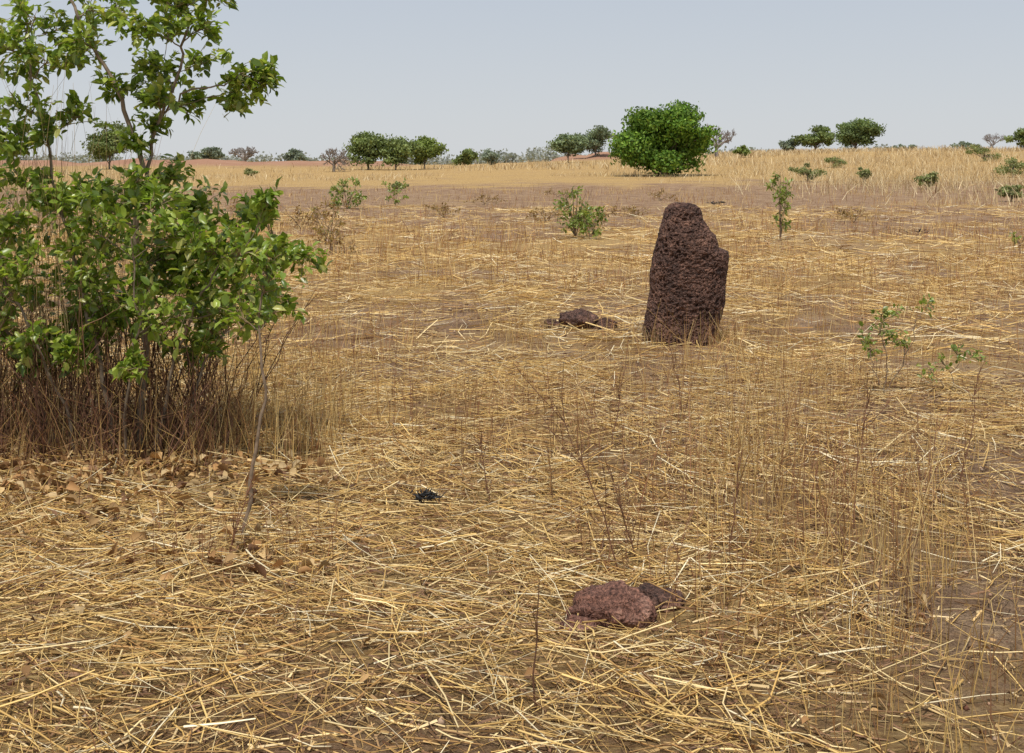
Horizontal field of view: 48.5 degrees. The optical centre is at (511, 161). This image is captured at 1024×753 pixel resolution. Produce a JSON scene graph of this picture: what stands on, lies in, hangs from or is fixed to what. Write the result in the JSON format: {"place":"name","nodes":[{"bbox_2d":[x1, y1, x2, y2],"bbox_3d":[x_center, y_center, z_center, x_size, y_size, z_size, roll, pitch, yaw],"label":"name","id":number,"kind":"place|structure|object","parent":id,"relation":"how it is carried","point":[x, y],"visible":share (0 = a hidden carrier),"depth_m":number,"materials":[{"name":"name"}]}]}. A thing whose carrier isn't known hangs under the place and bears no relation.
{"place":"outdoors","nodes":[
{"label":"outdoors","id":0,"kind":"place"},
{"bbox_2d":[0,150,1023,752],"bbox_3d":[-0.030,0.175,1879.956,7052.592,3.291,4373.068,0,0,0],"label":"ground","id":1,"kind":"structure","parent":0,"point":[500,180],"depth_m":5.36,"materials":[{"name":"soil"}]},
{"bbox_2d":[79,120,130,168],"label":"savanna tree","id":2,"kind":"object","parent":1,"relation":"on","point":[95,149],"visible":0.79,"depth_m":128.94,"materials":[{"name":"green plant"}]},
{"bbox_2d":[0,0,332,467],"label":"leafy shrub","id":3,"kind":"object","parent":1,"relation":"on","point":[210,249],"visible":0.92,"depth_m":6.19,"materials":[{"name":"green plant"}]},
{"bbox_2d":[0,55,379,508],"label":"tall dry grass","id":4,"kind":"structure","parent":1,"relation":"on","point":[119,402],"depth_m":6.26,"materials":[{"name":"plant"}]},
{"bbox_2d":[187,146,225,159],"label":"savanna tree","id":5,"kind":"object","parent":1,"relation":"on","point":[213,152],"visible":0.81,"depth_m":198.50,"materials":[{"name":"green plant"}]},
{"bbox_2d":[226,197,249,213],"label":"dry bush","id":6,"kind":"object","parent":1,"relation":"on","point":[231,206],"visible":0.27,"depth_m":33.77,"materials":[{"name":"brown plant"}]},
{"bbox_2d":[224,462,259,551],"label":"dry weed","id":7,"kind":"object","parent":1,"relation":"on","point":[238,520],"visible":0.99,"depth_m":4.62,"materials":[{"name":"brown plant"}]},
{"bbox_2d":[228,147,259,160],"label":"baobab tree","id":8,"kind":"object","parent":1,"relation":"on","point":[245,156],"visible":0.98,"depth_m":214.50,"materials":[{"name":"grey plant"}]},
{"bbox_2d":[244,168,259,175],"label":"green bush","id":9,"kind":"object","parent":1,"relation":"on","point":[248,171],"visible":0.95,"depth_m":94.78,"materials":[{"name":"green plant"}]},
{"bbox_2d":[211,237,308,540],"bbox_3d":[-1.128,0.969,5.006,0.357,1.277,0.324,0,0,-42],"label":"sapling","id":10,"kind":"object","parent":1,"relation":"on","point":[259,269],"visible":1,"depth_m":5.00,"materials":[{"name":"green plant"}]},
{"bbox_2d":[283,148,308,160],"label":"savanna tree","id":11,"kind":"object","parent":1,"relation":"on","point":[293,154],"visible":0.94,"depth_m":179.18,"materials":[{"name":"green plant"}]},
{"bbox_2d":[280,204,320,228],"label":"dry bush","id":12,"kind":"object","parent":1,"relation":"on","point":[300,213],"visible":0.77,"depth_m":26.94,"materials":[{"name":"brown plant"}]},
{"bbox_2d":[301,195,350,231],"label":"dry bush","id":13,"kind":"object","parent":1,"relation":"on","point":[324,216],"visible":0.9,"depth_m":24.50,"materials":[{"name":"brown plant"}]},
{"bbox_2d":[310,207,343,241],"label":"shrub","id":14,"kind":"object","parent":1,"relation":"on","point":[327,230],"visible":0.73,"depth_m":22.42,"materials":[{"name":"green plant"}]},
{"bbox_2d":[307,226,359,252],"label":"dry bush","id":15,"kind":"object","parent":1,"relation":"on","point":[335,238],"visible":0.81,"depth_m":19.90,"materials":[{"name":"brown plant"}]},
{"bbox_2d":[320,147,350,171],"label":"bare tree","id":16,"kind":"object","parent":1,"relation":"on","point":[338,158],"visible":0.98,"depth_m":109.40,"materials":[{"name":"grey plant"}]},
{"bbox_2d":[329,176,367,208],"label":"shrub","id":17,"kind":"object","parent":1,"relation":"on","point":[340,193],"visible":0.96,"depth_m":37.92,"materials":[{"name":"green plant"}]},
{"bbox_2d":[342,131,391,169],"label":"savanna tree","id":18,"kind":"object","parent":1,"relation":"on","point":[365,145],"visible":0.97,"depth_m":119.11,"materials":[{"name":"green plant"}]},
{"bbox_2d":[381,177,408,205],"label":"shrub","id":19,"kind":"object","parent":1,"relation":"on","point":[396,191],"visible":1,"depth_m":40.88,"materials":[{"name":"green plant"}]},
{"bbox_2d":[391,181,408,189],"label":"green bush","id":20,"kind":"object","parent":1,"relation":"on","point":[396,184],"visible":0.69,"depth_m":59.89,"materials":[{"name":"green plant"}]},
{"bbox_2d":[378,135,424,169],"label":"savanna tree","id":21,"kind":"object","parent":1,"relation":"on","point":[397,151],"visible":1,"depth_m":118.04,"materials":[{"name":"green plant"}]},
{"bbox_2d":[410,488,444,502],"bbox_3d":[-0.393,1.551,5.308,0.178,0.081,0.182,0,0,0],"label":"charred debris","id":22,"kind":"object","parent":1,"relation":"on","point":[419,496],"visible":1,"depth_m":5.28,"materials":[{"name":"black"}]},
{"bbox_2d":[411,135,448,168],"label":"savanna tree","id":23,"kind":"object","parent":1,"relation":"on","point":[431,148],"visible":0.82,"depth_m":120.64,"materials":[{"name":"green plant"}]},
{"bbox_2d":[423,202,460,216],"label":"dry bush","id":24,"kind":"object","parent":1,"relation":"on","point":[437,209],"visible":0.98,"depth_m":33.03,"materials":[{"name":"brown plant"}]},
{"bbox_2d":[451,148,479,165],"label":"savanna tree","id":25,"kind":"object","parent":1,"relation":"on","point":[468,156],"visible":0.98,"depth_m":129.55,"materials":[{"name":"green plant"}]},
{"bbox_2d":[468,428,491,504],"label":"dry weed","id":26,"kind":"object","parent":1,"relation":"on","point":[483,463],"visible":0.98,"depth_m":5.33,"materials":[{"name":"brown plant"}]},
{"bbox_2d":[463,191,507,203],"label":"dry bush","id":27,"kind":"object","parent":1,"relation":"on","point":[481,198],"visible":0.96,"depth_m":41.69,"materials":[{"name":"brown plant"}]},
{"bbox_2d":[480,148,499,164],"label":"savanna tree","id":28,"kind":"object","parent":1,"relation":"on","point":[488,155],"visible":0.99,"depth_m":164.67,"materials":[{"name":"green plant"}]},
{"bbox_2d":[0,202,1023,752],"bbox_3d":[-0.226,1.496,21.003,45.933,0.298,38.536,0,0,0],"label":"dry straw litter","id":29,"kind":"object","parent":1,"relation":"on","point":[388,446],"visible":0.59,"depth_m":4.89,"materials":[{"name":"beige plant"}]},
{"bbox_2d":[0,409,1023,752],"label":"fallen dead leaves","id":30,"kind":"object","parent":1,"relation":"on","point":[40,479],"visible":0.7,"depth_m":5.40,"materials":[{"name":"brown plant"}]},
{"bbox_2d":[4,144,1022,164],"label":"distant tree line","id":31,"kind":"object","parent":1,"relation":"on","point":[535,154],"visible":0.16,"depth_m":269.89,"materials":[{"name":"green plant"}]},
{"bbox_2d":[6,145,1023,206],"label":"savanna grass","id":32,"kind":"structure","parent":1,"relation":"on","point":[873,179],"depth_m":90.93,"materials":[{"name":"plant"}]},
{"bbox_2d":[7,299,1023,750],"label":"soil clods","id":33,"kind":"object","parent":1,"relation":"on","point":[441,719],"visible":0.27,"depth_m":6.45,"materials":[{"name":"brown soil"}]},
{"bbox_2d":[528,581,539,711],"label":"dry weed","id":34,"kind":"object","parent":1,"relation":"on","point":[536,630],"visible":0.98,"depth_m":3.32,"materials":[{"name":"brown plant"}]},
{"bbox_2d":[524,206,565,222],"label":"dry bush","id":35,"kind":"object","parent":1,"relation":"on","point":[545,215],"visible":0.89,"depth_m":29.94,"materials":[{"name":"brown plant"}]},
{"bbox_2d":[544,318,559,327],"bbox_3d":[0.408,1.597,10.946,0.208,0.179,0.230,0,0,0],"label":"flat laterite rock","id":36,"kind":"object","parent":1,"relation":"on","point":[549,321],"visible":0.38,"depth_m":10.89,"materials":[{"name":"brown stone"}]},
{"bbox_2d":[542,186,569,196],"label":"dry bush","id":37,"kind":"object","parent":1,"relation":"on","point":[546,191],"visible":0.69,"depth_m":49.95,"materials":[{"name":"brown plant"}]},
{"bbox_2d":[513,362,618,569],"bbox_3d":[0.213,1.210,4.526,0.419,0.819,0.123,0,0,0],"label":"dry weed","id":38,"kind":"object","parent":1,"relation":"on","point":[582,464],"visible":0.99,"depth_m":4.54,"materials":[{"name":"brown plant"}]},
{"bbox_2d":[546,133,588,162],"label":"savanna tree","id":39,"kind":"object","parent":1,"relation":"on","point":[567,144],"visible":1,"depth_m":129.37,"materials":[{"name":"green plant"}]},
{"bbox_2d":[552,185,596,237],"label":"shrub","id":40,"kind":"object","parent":1,"relation":"on","point":[576,219],"visible":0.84,"depth_m":23.72,"materials":[{"name":"green plant"}]},
{"bbox_2d":[557,614,598,631],"bbox_3d":[0.218,1.598,3.900,0.151,0.090,0.101,0,0,26],"label":"ironstone rock","id":41,"kind":"object","parent":1,"relation":"on","point":[574,618],"visible":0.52,"depth_m":3.88,"materials":[{"name":"brown stone"}]},
{"bbox_2d":[558,308,598,328],"bbox_3d":[0.645,1.569,10.888,0.410,0.316,0.312,0,0,22],"label":"flat laterite rock","id":42,"kind":"object","parent":1,"relation":"on","point":[579,317],"visible":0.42,"depth_m":10.79,"materials":[{"name":"brown stone"}]},
{"bbox_2d":[575,206,607,238],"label":"shrub","id":43,"kind":"object","parent":1,"relation":"on","point":[595,232],"visible":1,"depth_m":23.30,"materials":[{"name":"green plant"}]},
{"bbox_2d":[568,207,616,230],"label":"dry bush","id":44,"kind":"object","parent":1,"relation":"on","point":[591,228],"visible":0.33,"depth_m":26.05,"materials":[{"name":"brown plant"}]},
{"bbox_2d":[574,125,615,156],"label":"savanna tree","id":45,"kind":"object","parent":1,"relation":"on","point":[598,136],"visible":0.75,"depth_m":144.35,"materials":[{"name":"green plant"}]},
{"bbox_2d":[593,316,616,329],"bbox_3d":[0.852,1.594,10.793,0.256,0.244,0.223,0,0,27],"label":"flat laterite rock","id":46,"kind":"object","parent":1,"relation":"on","point":[605,321],"visible":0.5,"depth_m":10.75,"materials":[{"name":"brown stone"}]},
{"bbox_2d":[564,580,657,629],"bbox_3d":[0.358,1.621,3.995,0.312,0.279,0.219,0,0,22],"label":"ironstone rock","id":47,"kind":"object","parent":1,"relation":"on","point":[622,602],"visible":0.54,"depth_m":3.93,"materials":[{"name":"brown stone"}]},
{"bbox_2d":[602,456,637,556],"bbox_3d":[0.446,1.393,4.618,0.148,0.431,0.112,0,0,17],"label":"dry weed","id":48,"kind":"object","parent":1,"relation":"on","point":[621,508],"visible":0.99,"depth_m":4.61,"materials":[{"name":"brown plant"}]},
{"bbox_2d":[609,339,637,448],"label":"dry weed","id":49,"kind":"object","parent":1,"relation":"on","point":[619,397],"visible":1,"depth_m":6.31,"materials":[{"name":"brown plant"}]},
{"bbox_2d":[611,204,647,216],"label":"dry bush","id":50,"kind":"object","parent":1,"relation":"on","point":[633,213],"visible":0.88,"depth_m":33.03,"materials":[{"name":"brown plant"}]},
{"bbox_2d":[637,582,685,612],"bbox_3d":[0.537,1.616,4.133,0.188,0.123,0.150,0,0,27],"label":"ironstone rock","id":51,"kind":"object","parent":1,"relation":"on","point":[657,596],"visible":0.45,"depth_m":4.10,"materials":[{"name":"brown stone"}]},
{"bbox_2d":[647,188,678,200],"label":"dry bush","id":52,"kind":"object","parent":1,"relation":"on","point":[659,194],"visible":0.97,"depth_m":45.82,"materials":[{"name":"brown plant"}]},
{"bbox_2d":[607,99,721,175],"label":"round green tree","id":53,"kind":"object","parent":1,"relation":"on","point":[673,138],"visible":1,"depth_m":83.39,"materials":[{"name":"green plant"}]},
{"bbox_2d":[665,300,685,421],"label":"dry weed","id":54,"kind":"object","parent":1,"relation":"on","point":[672,361],"visible":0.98,"depth_m":6.92,"materials":[{"name":"brown plant"}]},
{"bbox_2d":[642,202,728,345],"bbox_3d":[1.536,1.053,10.118,0.784,1.376,0.604,0,0,0],"label":"termite mound","id":55,"kind":"object","parent":1,"relation":"on","point":[689,269],"visible":0.88,"depth_m":9.89,"materials":[{"name":"brown soil"}]},
{"bbox_2d":[706,124,736,156],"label":"bare tree","id":56,"kind":"object","parent":1,"relation":"on","point":[724,138],"visible":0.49,"depth_m":129.91,"materials":[{"name":"grey plant"}]},
{"bbox_2d":[724,439,749,548],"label":"dry weed","id":57,"kind":"object","parent":1,"relation":"on","point":[737,486],"visible":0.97,"depth_m":4.72,"materials":[{"name":"brown plant"}]},
{"bbox_2d":[732,145,751,156],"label":"savanna tree","id":58,"kind":"object","parent":1,"relation":"on","point":[744,150],"visible":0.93,"depth_m":119.68,"materials":[{"name":"green plant"}]},
{"bbox_2d":[764,172,794,239],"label":"shrub","id":59,"kind":"object","parent":1,"relation":"on","point":[784,197],"visible":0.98,"depth_m":23.05,"materials":[{"name":"green plant"}]},
{"bbox_2d":[778,138,800,150],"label":"savanna tree","id":60,"kind":"object","parent":1,"relation":"on","point":[787,145],"visible":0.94,"depth_m":151.66,"materials":[{"name":"green plant"}]},
{"bbox_2d":[788,163,826,181],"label":"green bush","id":61,"kind":"object","parent":1,"relation":"on","point":[803,171],"visible":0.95,"depth_m":71.80,"materials":[{"name":"green plant"}]},
{"bbox_2d":[790,125,835,150],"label":"savanna tree","id":62,"kind":"object","parent":1,"relation":"on","point":[822,136],"visible":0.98,"depth_m":149.40,"materials":[{"name":"green plant"}]},
{"bbox_2d":[824,156,846,167],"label":"green bush","id":63,"kind":"object","parent":1,"relation":"on","point":[837,160],"visible":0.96,"depth_m":94.75,"materials":[{"name":"green plant"}]},
{"bbox_2d":[823,444,861,572],"bbox_3d":[1.276,1.343,4.404,0.083,0.506,0.147,0,0,-41],"label":"dry weed","id":64,"kind":"object","parent":1,"relation":"on","point":[838,523],"visible":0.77,"depth_m":4.41,"materials":[{"name":"brown plant"}]},
{"bbox_2d":[834,207,873,221],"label":"dry bush","id":65,"kind":"object","parent":1,"relation":"on","point":[848,216],"visible":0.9,"depth_m":30.13,"materials":[{"name":"brown plant"}]},
{"bbox_2d":[831,117,886,151],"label":"savanna tree","id":66,"kind":"object","parent":1,"relation":"on","point":[860,131],"visible":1,"depth_m":143.77,"materials":[{"name":"green plant"}]},
{"bbox_2d":[856,167,871,183],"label":"green bush","id":67,"kind":"object","parent":1,"relation":"on","point":[866,173],"visible":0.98,"depth_m":65.91,"materials":[{"name":"green plant"}]},
{"bbox_2d":[853,366,895,527],"bbox_3d":[1.594,1.249,4.999,0.168,0.726,0.122,0,0,31],"label":"dry weed","id":68,"kind":"object","parent":1,"relation":"on","point":[868,400],"visible":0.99,"depth_m":5.01,"materials":[{"name":"brown plant"}]},
{"bbox_2d":[857,293,934,393],"bbox_3d":[2.632,1.252,7.809,0.570,0.698,0.228,0,0,0],"label":"sparse shrub","id":69,"kind":"object","parent":1,"relation":"on","point":[885,314],"visible":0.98,"depth_m":7.80,"materials":[{"name":"green plant"}]},
{"bbox_2d":[886,144,915,149],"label":"savanna tree","id":70,"kind":"object","parent":1,"relation":"on","point":[910,145],"visible":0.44,"depth_m":169.39,"materials":[{"name":"green plant"}]},
{"bbox_2d":[913,171,938,187],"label":"green bush","id":71,"kind":"object","parent":1,"relation":"on","point":[929,176],"visible":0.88,"depth_m":57.84,"materials":[{"name":"green plant"}]},
{"bbox_2d":[905,402,951,534],"bbox_3d":[1.789,1.330,4.952,0.182,0.563,0.212,0,0,37],"label":"dry weed","id":72,"kind":"object","parent":1,"relation":"on","point":[922,499],"visible":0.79,"depth_m":4.92,"materials":[{"name":"brown plant"}]},
{"bbox_2d":[916,344,986,391],"bbox_3d":[3.006,1.417,7.776,0.479,0.339,0.174,0,0,13],"label":"sparse shrub","id":73,"kind":"object","parent":1,"relation":"on","point":[954,349],"visible":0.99,"depth_m":7.79,"materials":[{"name":"green plant"}]},
{"bbox_2d":[950,141,971,148],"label":"savanna tree","id":74,"kind":"object","parent":1,"relation":"on","point":[962,143],"visible":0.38,"depth_m":179.54,"materials":[{"name":"green plant"}]},
{"bbox_2d":[955,357,995,484],"bbox_3d":[2.289,1.278,5.632,0.279,0.630,0.094,0,0,-32],"label":"dry weed","id":75,"kind":"object","parent":1,"relation":"on","point":[975,389],"visible":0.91,"depth_m":5.63,"materials":[{"name":"brown plant"}]},
{"bbox_2d":[965,143,990,151],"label":"green bush","id":76,"kind":"object","parent":1,"relation":"on","point":[973,145],"visible":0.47,"depth_m":114.43,"materials":[{"name":"green plant"}]},
{"bbox_2d":[965,146,1001,160],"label":"green bush","id":77,"kind":"object","parent":1,"relation":"on","point":[979,150],"visible":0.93,"depth_m":99.94,"materials":[{"name":"green plant"}]},
{"bbox_2d":[982,133,1004,147],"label":"bare tree","id":78,"kind":"object","parent":1,"relation":"on","point":[992,139],"visible":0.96,"depth_m":179.41,"materials":[{"name":"grey plant"}]},
{"bbox_2d":[991,155,1023,175],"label":"green bush","id":79,"kind":"object","parent":1,"relation":"on","point":[1012,166],"visible":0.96,"depth_m":75.00,"materials":[{"name":"green plant"}]},
{"bbox_2d":[995,184,1023,201],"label":"green bush","id":80,"kind":"object","parent":1,"relation":"on","point":[1010,191],"visible":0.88,"depth_m":44.37,"materials":[{"name":"green plant"}]},
{"bbox_2d":[1000,127,1023,150],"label":"savanna tree","id":81,"kind":"object","parent":1,"relation":"on","point":[1018,136],"visible":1,"depth_m":149.87,"materials":[{"name":"green plant"}]},
{"bbox_2d":[1008,218,1023,245],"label":"shrub","id":82,"kind":"object","parent":1,"relation":"on","point":[1014,238],"visible":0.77,"depth_m":21.45,"materials":[{"name":"green plant"}]},
{"bbox_2d":[0,181,1023,752],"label":"dry standing grass","id":83,"kind":"structure","parent":0,"point":[926,541],"depth_m":6.35,"materials":[{"name":"plant"}]},
{"bbox_2d":[0,0,1023,161],"label":"sky","id":84,"kind":"structure","parent":0,"point":[516,76],"materials":[{"name":"blue"}]}
]}

